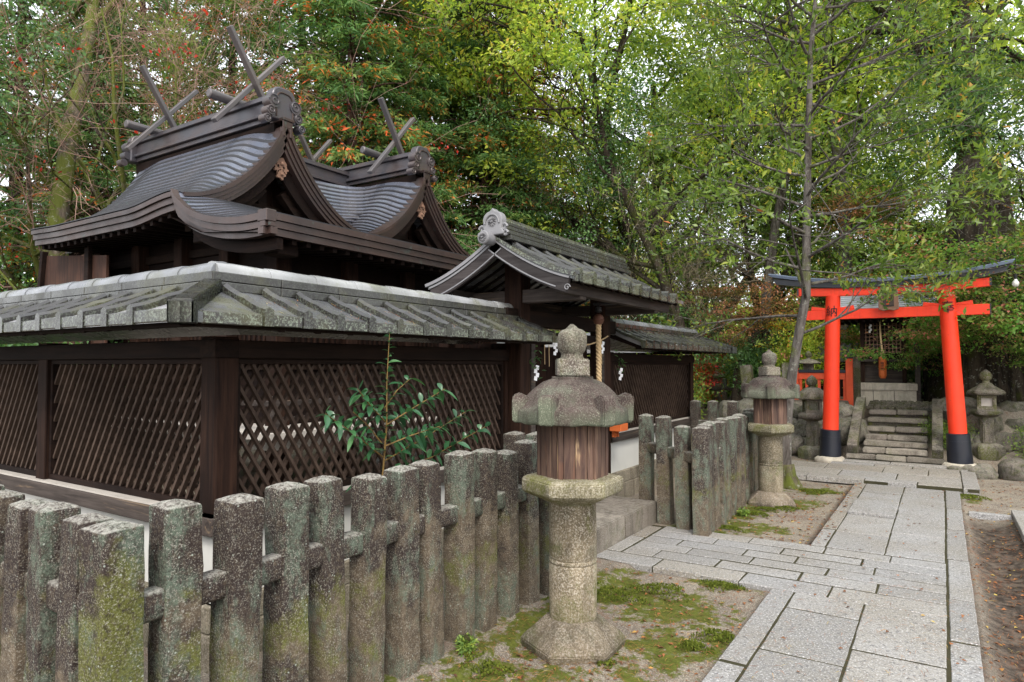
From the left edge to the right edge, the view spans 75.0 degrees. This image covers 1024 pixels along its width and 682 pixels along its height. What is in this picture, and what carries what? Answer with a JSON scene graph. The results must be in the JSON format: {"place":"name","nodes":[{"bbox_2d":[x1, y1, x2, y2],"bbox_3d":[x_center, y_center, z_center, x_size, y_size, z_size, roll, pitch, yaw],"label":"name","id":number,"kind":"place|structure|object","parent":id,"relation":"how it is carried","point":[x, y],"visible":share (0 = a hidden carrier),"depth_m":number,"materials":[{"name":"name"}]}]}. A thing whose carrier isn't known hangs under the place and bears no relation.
{"place":"outdoors","nodes":[
{"label":"outdoors","id":0,"kind":"place"},
{"bbox_2d":[0,0,1023,317],"label":"sky","id":1,"kind":"structure","parent":0,"point":[6,182],"materials":[{"name":"white"}]},
{"bbox_2d":[145,369,1023,681],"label":"ground","id":2,"kind":"structure","parent":0,"point":[1011,491],"depth_m":4.40,"materials":[{"name":"soil"}]},
{"bbox_2d":[0,0,121,290],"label":"conifer tree","id":3,"kind":"object","parent":2,"relation":"on","point":[18,234],"visible":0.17,"depth_m":14.74,"materials":[{"name":"green plant"}]},
{"bbox_2d":[0,288,128,450],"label":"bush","id":4,"kind":"object","parent":2,"relation":"on","point":[34,344],"visible":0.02,"depth_m":7.91,"materials":[{"name":"green plant"}]},
{"bbox_2d":[0,0,165,343],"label":"conifer tree","id":5,"kind":"object","parent":2,"relation":"on","point":[97,180],"visible":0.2,"depth_m":14.18,"materials":[{"name":"green plant"}]},
{"bbox_2d":[0,0,173,345],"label":"broadleaf tree","id":6,"kind":"object","parent":2,"relation":"on","point":[31,27],"visible":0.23,"depth_m":10.95,"materials":[{"name":"green plant"}]},
{"bbox_2d":[37,0,217,223],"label":"conifer tree","id":7,"kind":"object","parent":2,"relation":"on","point":[157,9],"visible":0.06,"depth_m":20.14,"materials":[{"name":"green plant"}]},
{"bbox_2d":[0,0,281,255],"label":"mossy tree","id":8,"kind":"object","parent":2,"relation":"on","point":[65,164],"visible":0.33,"depth_m":11.93,"materials":[{"name":"green plant"}]},
{"bbox_2d":[0,0,364,291],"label":"bare maple","id":9,"kind":"object","parent":2,"relation":"on","point":[121,171],"visible":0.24,"depth_m":10.51,"materials":[{"name":"brown plant"}]},
{"bbox_2d":[145,0,296,128],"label":"conifer tree","id":10,"kind":"object","parent":2,"relation":"on","point":[229,51],"visible":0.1,"depth_m":18.40,"materials":[{"name":"green plant"}]},
{"bbox_2d":[0,0,452,288],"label":"bare maple","id":11,"kind":"object","parent":2,"relation":"on","point":[35,253],"visible":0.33,"depth_m":11.91,"materials":[{"name":"brown plant"}]},
{"bbox_2d":[0,0,519,345],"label":"bare maple","id":12,"kind":"object","parent":2,"relation":"on","point":[96,192],"visible":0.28,"depth_m":11.21,"materials":[{"name":"red plant"}]},
{"bbox_2d":[31,25,496,494],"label":"shrine hall","id":13,"kind":"structure","parent":2,"relation":"on","point":[237,180],"depth_m":7.74,"materials":[{"name":"brown metal"}]},
{"bbox_2d":[37,246,108,443],"bbox_3d":[-5.500,0.094,8.180,1.914,2.509,0.085,-1,-2,33],"label":"board screen","id":14,"kind":"object","parent":13,"relation":"attached to","point":[56,270],"visible":0.16,"depth_m":8.14,"materials":[{"name":"brown wood"}]},
{"bbox_2d":[0,431,549,681],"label":"stone fence","id":15,"kind":"object","parent":2,"relation":"on","point":[79,602],"visible":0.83,"depth_m":2.78,"materials":[{"name":"stone"}]},
{"bbox_2d":[0,261,557,673],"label":"lattice wall","id":16,"kind":"structure","parent":2,"relation":"on","point":[55,411],"depth_m":4.06,"materials":[{"name":"wood"}]},
{"bbox_2d":[219,0,392,167],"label":"conifer tree","id":17,"kind":"object","parent":2,"relation":"on","point":[270,24],"visible":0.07,"depth_m":15.47,"materials":[{"name":"green plant"}]},
{"bbox_2d":[265,0,469,248],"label":"conifer tree","id":18,"kind":"object","parent":2,"relation":"on","point":[352,32],"visible":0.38,"depth_m":14.28,"materials":[{"name":"green plant"}]},
{"bbox_2d":[324,0,477,254],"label":"conifer tree","id":19,"kind":"object","parent":2,"relation":"on","point":[433,92],"visible":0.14,"depth_m":15.87,"materials":[{"name":"green plant"}]},
{"bbox_2d":[316,332,490,491],"bbox_3d":[-0.611,0.820,3.990,0.370,1.748,1.418,-2,-3,40],"label":"camellia sapling","id":20,"kind":"object","parent":2,"relation":"on","point":[421,440],"visible":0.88,"depth_m":3.90,"materials":[{"name":"green plant"}]},
{"bbox_2d":[390,0,534,252],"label":"conifer tree","id":21,"kind":"object","parent":2,"relation":"on","point":[462,122],"visible":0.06,"depth_m":17.78,"materials":[{"name":"green plant"}]},
{"bbox_2d":[453,633,478,656],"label":"weed","id":22,"kind":"object","parent":2,"relation":"on","point":[466,642],"visible":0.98,"depth_m":3.62,"materials":[{"name":"green plant"}]},
{"bbox_2d":[372,342,587,471],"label":"lattice wall","id":23,"kind":"structure","parent":2,"relation":"on","point":[377,461],"depth_m":9.29,"materials":[{"name":"wood"}]},
{"bbox_2d":[425,0,565,332],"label":"conifer tree","id":24,"kind":"object","parent":2,"relation":"on","point":[485,206],"visible":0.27,"depth_m":17.11,"materials":[{"name":"green plant"}]},
{"bbox_2d":[1,180,1022,370],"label":"woodland","id":25,"kind":"object","parent":2,"relation":"on","point":[714,296],"visible":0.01,"depth_m":31.77,"materials":[{"name":"green plant"}]},
{"bbox_2d":[474,0,606,317],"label":"conifer tree","id":26,"kind":"object","parent":2,"relation":"on","point":[552,105],"visible":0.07,"depth_m":19.37,"materials":[{"name":"green plant"}]},
{"bbox_2d":[425,208,682,472],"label":"roofed gate","id":27,"kind":"structure","parent":2,"relation":"on","point":[544,279],"depth_m":5.89,"materials":[{"name":"tile"}]},
{"bbox_2d":[463,343,504,448],"bbox_3d":[-0.204,0.848,6.194,0.610,1.650,0.046,-1,-2,33],"label":"door","id":28,"kind":"structure","parent":27,"relation":"in","point":[492,345],"depth_m":6.24,"materials":[{"name":"brown wood"}]},
{"bbox_2d":[537,347,586,385],"bbox_3d":[0.550,0.890,7.361,0.610,1.650,0.046,-1,-2,33],"label":"door","id":29,"kind":"structure","parent":27,"relation":"in","point":[547,375],"depth_m":7.47,"materials":[{"name":"brown wood"}]},
{"bbox_2d":[544,336,608,366],"bbox_3d":[0.629,0.111,6.522,0.037,0.387,1.525,-1,-2,33],"label":"straw garland","id":30,"kind":"object","parent":27,"relation":"hanging from","point":[556,350],"visible":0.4,"depth_m":6.17,"materials":[{"name":"paper"}]},
{"bbox_2d":[593,302,618,381],"bbox_3d":[0.893,0.407,6.293,0.276,1.540,0.112,-1,-2,33],"label":"bell rope","id":31,"kind":"object","parent":27,"relation":"hanging from","point":[598,320],"visible":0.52,"depth_m":6.33,"materials":[{"name":"fabric"}]},
{"bbox_2d":[610,423,627,436],"bbox_3d":[1.172,0.946,7.308,0.134,0.215,0.200,-1,-2,33],"label":"offering box","id":32,"kind":"object","parent":27,"relation":"attached to","point":[617,429],"visible":0.58,"depth_m":7.25,"materials":[{"name":"orange paint"}]},
{"bbox_2d":[512,324,633,664],"bbox_3d":[0.348,0.846,3.829,0.657,1.892,0.702,-1,-2,33],"label":"stone lantern","id":33,"kind":"object","parent":2,"relation":"on","point":[573,411],"visible":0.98,"depth_m":3.68,"materials":[{"name":"stone"}]},
{"bbox_2d":[303,0,879,320],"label":"broadleaf tree","id":34,"kind":"object","parent":2,"relation":"on","point":[464,79],"visible":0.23,"depth_m":16.55,"materials":[{"name":"green plant"}]},
{"bbox_2d":[489,78,735,318],"bbox_3d":[2.534,-3.110,19.614,8.028,11.024,9.172,-1,-2,17],"label":"broadleaf tree","id":35,"kind":"object","parent":2,"relation":"on","point":[609,236],"visible":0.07,"depth_m":17.52,"materials":[{"name":"green plant"}]},
{"bbox_2d":[448,6,785,391],"bbox_3d":[3.173,-2.460,18.561,11.584,9.645,8.178,2,-3,-41],"label":"broadleaf tree","id":36,"kind":"object","parent":2,"relation":"on","point":[599,173],"visible":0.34,"depth_m":15.95,"materials":[{"name":"green plant"}]},
{"bbox_2d":[596,496,656,553],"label":"stone step","id":37,"kind":"structure","parent":2,"relation":"on","point":[618,519],"depth_m":6.13,"materials":[{"name":"stone"}]},
{"bbox_2d":[545,318,736,496],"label":"lattice wall","id":38,"kind":"structure","parent":2,"relation":"on","point":[657,385],"depth_m":8.60,"materials":[{"name":"wood"}]},
{"bbox_2d":[489,116,799,360],"bbox_3d":[4.083,-2.800,19.022,7.904,10.225,10.742,-1,-2,31],"label":"bare shrub","id":39,"kind":"object","parent":2,"relation":"on","point":[689,290],"visible":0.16,"depth_m":17.23,"materials":[{"name":"green plant"}]},
{"bbox_2d":[589,317,734,401],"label":"maple tree","id":40,"kind":"object","parent":2,"relation":"on","point":[708,372],"visible":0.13,"depth_m":17.17,"materials":[{"name":"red plant"}]},
{"bbox_2d":[477,0,864,408],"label":"broadleaf tree","id":41,"kind":"object","parent":2,"relation":"on","point":[654,92],"visible":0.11,"depth_m":18.86,"materials":[{"name":"green plant"}]},
{"bbox_2d":[578,103,782,380],"bbox_3d":[3.690,-1.880,17.618,6.587,8.521,8.952,-1,-2,28],"label":"broadleaf tree","id":42,"kind":"object","parent":2,"relation":"on","point":[695,285],"visible":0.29,"depth_m":16.66,"materials":[{"name":"green plant"}]},
{"bbox_2d":[374,0,999,394],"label":"broadleaf tree","id":43,"kind":"object","parent":2,"relation":"on","point":[665,285],"visible":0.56,"depth_m":15.14,"materials":[{"name":"green plant"}]},
{"bbox_2d":[492,0,892,344],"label":"grey trunk tree","id":44,"kind":"object","parent":2,"relation":"on","point":[835,151],"visible":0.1,"depth_m":16.25,"materials":[{"name":"green plant"}]},
{"bbox_2d":[638,400,758,536],"bbox_3d":[1.911,1.411,8.198,2.119,1.232,3.787,-1,-2,33],"label":"stone fence","id":45,"kind":"object","parent":2,"relation":"on","point":[714,456],"visible":0.7,"depth_m":6.58,"materials":[{"name":"stone"}]},
{"bbox_2d":[587,146,819,370],"bbox_3d":[4.945,-2.945,21.643,11.190,10.651,8.233,-1,-2,21],"label":"bare shrub","id":46,"kind":"object","parent":2,"relation":"on","point":[741,280],"visible":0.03,"depth_m":20.69,"materials":[{"name":"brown plant"}]},
{"bbox_2d":[693,371,722,415],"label":"bush","id":47,"kind":"object","parent":2,"relation":"on","point":[700,392],"visible":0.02,"depth_m":15.95,"materials":[{"name":"green plant"}]},
{"bbox_2d":[695,378,731,410],"bbox_3d":[5.509,1.607,19.477,0.298,1.094,2.576,2,-3,-40],"label":"stone fence","id":48,"kind":"object","parent":2,"relation":"on","point":[724,394],"visible":0.11,"depth_m":18.89,"materials":[{"name":"stone"}]},
{"bbox_2d":[405,504,1023,681],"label":"pine needles","id":49,"kind":"object","parent":2,"relation":"on","point":[710,627],"visible":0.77,"depth_m":3.90,"materials":[{"name":"plant"}]},
{"bbox_2d":[709,364,725,404],"bbox_3d":[6.105,1.394,19.829,0.468,1.417,0.516,-1,-2,33],"label":"garden lantern","id":50,"kind":"object","parent":2,"relation":"on","point":[718,384],"visible":0.38,"depth_m":19.74,"materials":[{"name":"stone"}]},
{"bbox_2d":[699,354,738,400],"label":"bush","id":51,"kind":"object","parent":2,"relation":"on","point":[727,375],"visible":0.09,"depth_m":20.81,"materials":[{"name":"green plant"}]},
{"bbox_2d":[420,459,1023,681],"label":"fallen leaves","id":52,"kind":"object","parent":2,"relation":"on","point":[663,654],"visible":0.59,"depth_m":4.65,"materials":[{"name":"plant"}]},
{"bbox_2d":[460,489,991,679],"bbox_3d":[2.248,1.785,5.889,7.810,0.091,1.874,2,-3,-43],"label":"moss","id":53,"kind":"object","parent":2,"relation":"on","point":[695,644],"visible":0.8,"depth_m":4.54,"materials":[{"name":"plant"}]},
{"bbox_2d":[567,44,886,358],"bbox_3d":[6.159,-3.236,23.947,9.621,11.347,13.628,0,-2,-3],"label":"broadleaf tree","id":54,"kind":"object","parent":2,"relation":"on","point":[684,227],"visible":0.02,"depth_m":21.32,"materials":[{"name":"green plant"}]},
{"bbox_2d":[552,0,941,326],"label":"broadleaf tree","id":55,"kind":"object","parent":2,"relation":"on","point":[762,226],"visible":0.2,"depth_m":16.95,"materials":[{"name":"green plant"}]},
{"bbox_2d":[719,326,802,393],"bbox_3d":[6.208,0.739,16.264,2.721,2.472,2.590,1,-2,-15],"label":"bush","id":56,"kind":"object","parent":2,"relation":"on","point":[754,360],"visible":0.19,"depth_m":16.16,"materials":[{"name":"green plant"}]},
{"bbox_2d":[718,292,819,379],"bbox_3d":[7.795,0.437,18.571,4.081,3.707,3.885,1,-2,-24],"label":"bush","id":57,"kind":"object","parent":2,"relation":"on","point":[732,366],"visible":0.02,"depth_m":18.49,"materials":[{"name":"green plant"}]},
{"bbox_2d":[741,350,799,508],"bbox_3d":[2.986,1.026,7.706,0.674,1.846,0.674,-1,-2,33],"label":"stone lantern","id":58,"kind":"object","parent":2,"relation":"on","point":[769,390],"visible":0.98,"depth_m":7.57,"materials":[{"name":"stone"}]},
{"bbox_2d":[542,0,1023,320],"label":"broadleaf tree","id":59,"kind":"object","parent":2,"relation":"on","point":[738,27],"visible":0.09,"depth_m":18.39,"materials":[{"name":"green plant"}]},
{"bbox_2d":[547,0,1021,400],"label":"broadleaf tree","id":60,"kind":"object","parent":2,"relation":"on","point":[735,396],"visible":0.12,"depth_m":16.54,"materials":[{"name":"green plant"}]},
{"bbox_2d":[718,400,855,455],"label":"rock wall","id":61,"kind":"structure","parent":2,"relation":"on","point":[799,434],"depth_m":11.82,"materials":[{"name":"stone"}]},
{"bbox_2d":[550,0,1023,357],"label":"broadleaf tree","id":62,"kind":"object","parent":2,"relation":"on","point":[1012,9],"depth_m":24.80,"materials":[{"name":"green plant"}]},
{"bbox_2d":[680,284,914,363],"bbox_3d":[7.523,-0.074,17.227,4.848,3.279,6.512,2,-3,-40],"label":"maple tree","id":63,"kind":"object","parent":2,"relation":"on","point":[725,296],"visible":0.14,"depth_m":18.05,"materials":[{"name":"orange plant"}]},
{"bbox_2d":[573,0,1023,489],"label":"slim tree","id":64,"kind":"object","parent":2,"relation":"on","point":[791,481],"visible":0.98,"depth_m":8.22,"materials":[{"name":"green plant"}]},
{"bbox_2d":[603,0,1000,357],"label":"grey trunk tree","id":65,"kind":"object","parent":2,"relation":"on","point":[775,224],"visible":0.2,"depth_m":16.99,"materials":[{"name":"green plant"}]},
{"bbox_2d":[755,303,849,388],"bbox_3d":[6.388,0.251,14.694,1.930,2.266,2.357,-1,-2,18],"label":"bush","id":66,"kind":"object","parent":2,"relation":"on","point":[807,342],"visible":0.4,"depth_m":14.35,"materials":[{"name":"green plant"}]},
{"bbox_2d":[747,298,860,366],"bbox_3d":[7.282,0.264,16.065,3.075,2.935,3.231,-1,-2,18],"label":"bush","id":67,"kind":"object","parent":2,"relation":"on","point":[789,318],"visible":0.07,"depth_m":15.92,"materials":[{"name":"green plant"}]},
{"bbox_2d":[797,375,822,459],"bbox_3d":[5.156,1.326,11.451,0.480,1.482,0.492,-1,-2,33],"label":"garden lantern","id":68,"kind":"object","parent":2,"relation":"on","point":[811,398],"visible":0.78,"depth_m":11.35,"materials":[{"name":"stone"}]},
{"bbox_2d":[799,351,820,386],"bbox_3d":[5.921,0.712,13.299,0.465,1.026,0.457,-1,-2,33],"label":"garden lantern","id":69,"kind":"object","parent":2,"relation":"on","point":[808,362],"visible":0.23,"depth_m":13.22,"materials":[{"name":"stone"}]},
{"bbox_2d":[732,266,909,363],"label":"maple tree","id":70,"kind":"object","parent":2,"relation":"on","point":[785,324],"visible":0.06,"depth_m":15.32,"materials":[{"name":"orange plant"}]},
{"bbox_2d":[796,354,853,404],"bbox_3d":[5.932,0.789,12.755,1.086,1.080,0.136,-1,-2,33],"label":"red railing","id":71,"kind":"object","parent":2,"relation":"on","point":[846,375],"visible":0.36,"depth_m":12.53,"materials":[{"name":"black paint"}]},
{"bbox_2d":[815,343,858,396],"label":"bush","id":72,"kind":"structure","parent":2,"relation":"on","point":[841,366],"depth_m":14.16,"materials":[{"name":"plant"}]},
{"bbox_2d":[839,415,869,444],"bbox_3d":[5.832,1.546,11.594,0.733,0.565,0.700,-1,-2,20],"label":"boulder","id":73,"kind":"object","parent":2,"relation":"on","point":[844,424],"visible":0.41,"depth_m":11.32,"materials":[{"name":"stone"}]},
{"bbox_2d":[853,356,860,404],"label":"stone pillar","id":74,"kind":"structure","parent":2,"relation":"on","point":[856,379],"depth_m":12.43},
{"bbox_2d":[696,196,1023,360],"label":"maple tree","id":75,"kind":"object","parent":2,"relation":"on","point":[768,311],"visible":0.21,"depth_m":15.62,"materials":[{"name":"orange plant"}]},
{"bbox_2d":[725,0,1023,401],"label":"broadleaf tree","id":76,"kind":"object","parent":2,"relation":"on","point":[933,385],"visible":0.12,"depth_m":13.96,"materials":[{"name":"green plant"}]},
{"bbox_2d":[737,87,1016,348],"bbox_3d":[9.839,-2.459,18.034,6.566,7.945,8.188,-1,-2,31],"label":"broadleaf tree","id":77,"kind":"object","parent":2,"relation":"on","point":[821,225],"visible":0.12,"depth_m":16.85,"materials":[{"name":"green plant"}]},
{"bbox_2d":[741,0,1023,145],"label":"broadleaf tree","id":78,"kind":"object","parent":2,"relation":"on","point":[1009,47],"visible":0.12,"depth_m":14.50,"materials":[{"name":"green plant"}]},
{"bbox_2d":[744,0,1023,91],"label":"broadleaf tree","id":79,"kind":"object","parent":2,"relation":"on","point":[1016,39],"visible":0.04,"depth_m":18.48,"materials":[{"name":"green plant"}]},
{"bbox_2d":[861,382,917,405],"bbox_3d":[7.457,1.129,13.288,1.122,0.603,1.432,-1,-2,33],"label":"pedestal","id":80,"kind":"object","parent":2,"relation":"on","point":[907,391],"visible":0.45,"depth_m":12.66,"materials":[{"name":"stone"}]},
{"bbox_2d":[840,292,936,382],"bbox_3d":[7.490,-0.128,13.395,1.870,1.920,1.370,-1,-2,33],"label":"shrine","id":81,"kind":"object","parent":80,"relation":"on","point":[869,371],"visible":0.45,"depth_m":13.25,"materials":[{"name":"brown wood"}]},
{"bbox_2d":[879,319,886,377],"bbox_3d":[7.231,0.143,13.020,0.132,1.170,0.122,-1,-2,33],"label":"bell rope","id":82,"kind":"object","parent":81,"relation":"hanging from","point":[882,372],"visible":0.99,"depth_m":12.97,"materials":[{"name":"fabric"}]},
{"bbox_2d":[768,259,1014,466],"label":"torii gate","id":83,"kind":"structure","parent":2,"relation":"on","point":[959,446],"depth_m":10.30,"materials":[{"name":"paint"}]},
{"bbox_2d":[846,397,944,464],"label":"stone stairs","id":84,"kind":"structure","parent":2,"relation":"on","point":[893,436],"depth_m":10.88,"materials":[{"name":"stone"}]},
{"bbox_2d":[867,400,931,410],"bbox_3d":[7.113,1.171,12.173,1.067,0.136,0.787,-1,-2,33],"label":"landing","id":85,"kind":"object","parent":2,"relation":"on","point":[900,405],"visible":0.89,"depth_m":12.09,"materials":[{"name":"stone"}]},
{"bbox_2d":[794,183,1018,329],"bbox_3d":[11.398,-1.111,16.639,10.175,5.124,7.576,0,-2,-2],"label":"maple tree","id":86,"kind":"object","parent":2,"relation":"on","point":[856,212],"visible":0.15,"depth_m":15.21,"materials":[{"name":"green plant"}]},
{"bbox_2d":[906,325,923,398],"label":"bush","id":87,"kind":"object","parent":2,"relation":"on","point":[911,376],"visible":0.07,"depth_m":15.45,"materials":[{"name":"green plant"}]},
{"bbox_2d":[914,344,920,400],"bbox_3d":[7.611,0.650,12.503,0.090,1.200,0.090,-1,-2,33],"label":"wooden post","id":88,"kind":"object","parent":2,"relation":"on","point":[917,375],"visible":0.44,"depth_m":12.46,"materials":[{"name":"grey wood"}]},
{"bbox_2d":[812,73,1023,327],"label":"broadleaf tree","id":89,"kind":"object","parent":2,"relation":"on","point":[930,201],"visible":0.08,"depth_m":16.02,"materials":[{"name":"green plant"}]},
{"bbox_2d":[813,217,1023,363],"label":"maple tree","id":90,"kind":"object","parent":2,"relation":"on","point":[936,323],"visible":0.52,"depth_m":10.64,"materials":[{"name":"green plant"}]},
{"bbox_2d":[821,271,1022,367],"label":"maple tree","id":91,"kind":"object","parent":2,"relation":"on","point":[849,339],"visible":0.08,"depth_m":14.31,"materials":[{"name":"green plant"}]},
{"bbox_2d":[822,0,1023,324],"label":"broadleaf tree","id":92,"kind":"object","parent":2,"relation":"on","point":[942,137],"visible":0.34,"depth_m":13.02,"materials":[{"name":"green plant"}]},
{"bbox_2d":[922,327,929,391],"bbox_3d":[9.778,0.364,12.882,3.150,1.900,0.100,-1,-2,33],"label":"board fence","id":93,"kind":"object","parent":2,"relation":"on","point":[925,373],"visible":0.15,"depth_m":13.66,"materials":[{"name":"brown wood"}]},
{"bbox_2d":[918,413,979,449],"bbox_3d":[7.077,1.523,10.786,1.014,0.747,0.985,-1,-2,14],"label":"bush","id":94,"kind":"object","parent":2,"relation":"on","point":[945,429],"visible":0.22,"depth_m":10.83,"materials":[{"name":"green plant"}]},
{"bbox_2d":[878,285,1023,400],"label":"maple tree","id":95,"kind":"object","parent":2,"relation":"on","point":[1010,360],"visible":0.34,"depth_m":11.15,"materials":[{"name":"green plant"}]},
{"bbox_2d":[904,6,1023,334],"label":"slim tree","id":96,"kind":"object","parent":2,"relation":"on","point":[1020,231],"visible":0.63,"depth_m":10.13,"materials":[{"name":"green plant"}]},
{"bbox_2d":[908,233,1023,363],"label":"maple tree","id":97,"kind":"object","parent":2,"relation":"on","point":[993,304],"visible":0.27,"depth_m":10.13,"materials":[{"name":"green plant"}]},
{"bbox_2d":[936,395,1023,452],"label":"rock wall","id":98,"kind":"structure","parent":2,"relation":"on","point":[1006,406],"depth_m":10.47,"materials":[{"name":"stone"}]},
{"bbox_2d":[938,150,1023,403],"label":"old trunk","id":99,"kind":"object","parent":2,"relation":"on","point":[974,363],"visible":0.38,"depth_m":11.60,"materials":[{"name":"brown plant"}]},
{"bbox_2d":[968,463,998,479],"bbox_3d":[6.619,1.858,9.407,0.399,0.278,0.320,-1,-2,33],"label":"boulder","id":100,"kind":"object","parent":2,"relation":"on","point":[983,471],"visible":0.69,"depth_m":9.31,"materials":[{"name":"stone"}]},
{"bbox_2d":[966,369,1005,460],"bbox_3d":[7.384,1.142,10.372,0.512,1.400,0.458,-1,-2,33],"label":"garden lantern","id":101,"kind":"object","parent":2,"relation":"on","point":[986,392],"visible":0.98,"depth_m":10.28,"materials":[{"name":"stone"}]},
{"bbox_2d":[998,457,1023,480],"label":"boulder","id":102,"kind":"object","parent":2,"relation":"on","point":[1010,469],"visible":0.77,"depth_m":9.21,"materials":[{"name":"stone"}]},
{"bbox_2d":[1003,423,1023,458],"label":"bush","id":103,"kind":"object","parent":2,"relation":"on","point":[1014,443],"visible":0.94,"depth_m":10.00,"materials":[{"name":"green plant"}]},
{"bbox_2d":[740,365,753,399],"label":"stone pillar","id":104,"kind":"structure","parent":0,"point":[746,372],"depth_m":14.05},
{"bbox_2d":[596,459,983,681],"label":"path","id":105,"kind":"structure","parent":0,"point":[925,538],"depth_m":4.85,"materials":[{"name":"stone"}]},
{"bbox_2d":[969,510,1023,541],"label":"side path","id":106,"kind":"structure","parent":0,"point":[1018,517],"depth_m":7.01,"materials":[{"name":"stone"}]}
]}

